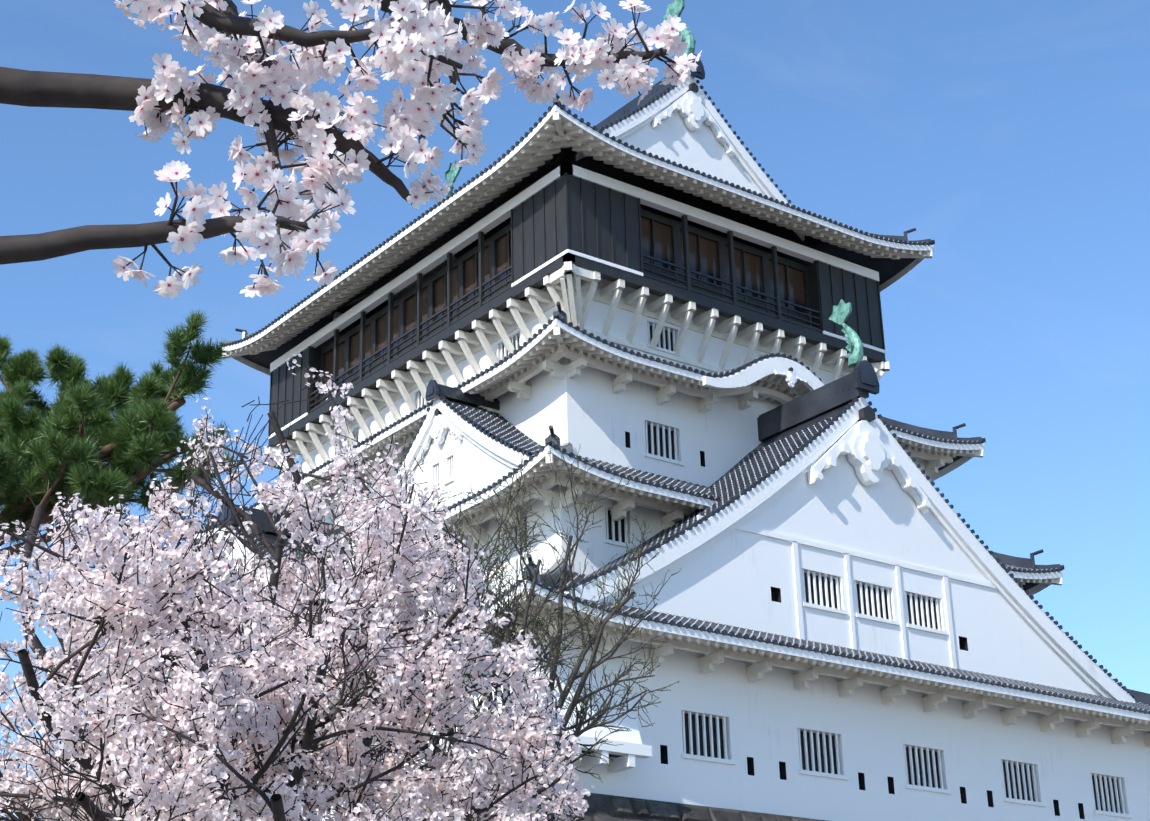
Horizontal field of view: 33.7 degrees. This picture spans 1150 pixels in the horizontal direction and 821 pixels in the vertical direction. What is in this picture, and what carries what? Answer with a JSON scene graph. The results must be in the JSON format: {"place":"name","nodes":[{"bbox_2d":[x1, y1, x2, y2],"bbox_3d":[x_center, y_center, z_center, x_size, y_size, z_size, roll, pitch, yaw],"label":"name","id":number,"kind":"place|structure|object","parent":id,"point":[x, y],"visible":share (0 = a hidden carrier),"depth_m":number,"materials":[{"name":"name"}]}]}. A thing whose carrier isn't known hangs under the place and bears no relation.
{"place":"outdoors","nodes":[
{"label":"outdoors","id":0,"kind":"place"},
{"bbox_2d":[0,310,239,559],"bbox_3d":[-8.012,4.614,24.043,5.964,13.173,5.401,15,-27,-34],"label":"pine tree","id":1,"kind":"object","parent":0,"point":[45,421],"depth_m":25.51,"materials":[{"name":"green plant"}]},
{"bbox_2d":[0,353,594,820],"bbox_3d":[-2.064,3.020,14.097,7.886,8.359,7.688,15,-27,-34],"label":"cherry tree","id":2,"kind":"object","parent":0,"point":[288,659],"depth_m":12.67,"materials":[{"name":"pink plant"}]},
{"bbox_2d":[0,0,701,298],"bbox_3d":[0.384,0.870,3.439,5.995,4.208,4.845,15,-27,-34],"label":"cherry blossom branch","id":3,"kind":"object","parent":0,"point":[397,55],"depth_m":2.76,"materials":[{"name":"pink plant"}]},
{"bbox_2d":[271,435,681,819],"bbox_3d":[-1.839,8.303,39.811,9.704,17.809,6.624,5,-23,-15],"label":"bare tree","id":4,"kind":"object","parent":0,"point":[583,675],"visible":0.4,"depth_m":40.85,"materials":[{"name":"brown plant"}]},
{"bbox_2d":[0,0,1149,818],"label":"sky","id":5,"kind":"structure","parent":0,"point":[1013,136],"materials":[{"name":"blue"}]},
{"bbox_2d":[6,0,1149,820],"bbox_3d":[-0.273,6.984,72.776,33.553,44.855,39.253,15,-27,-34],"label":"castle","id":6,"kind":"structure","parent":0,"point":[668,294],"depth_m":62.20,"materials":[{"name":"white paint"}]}
]}

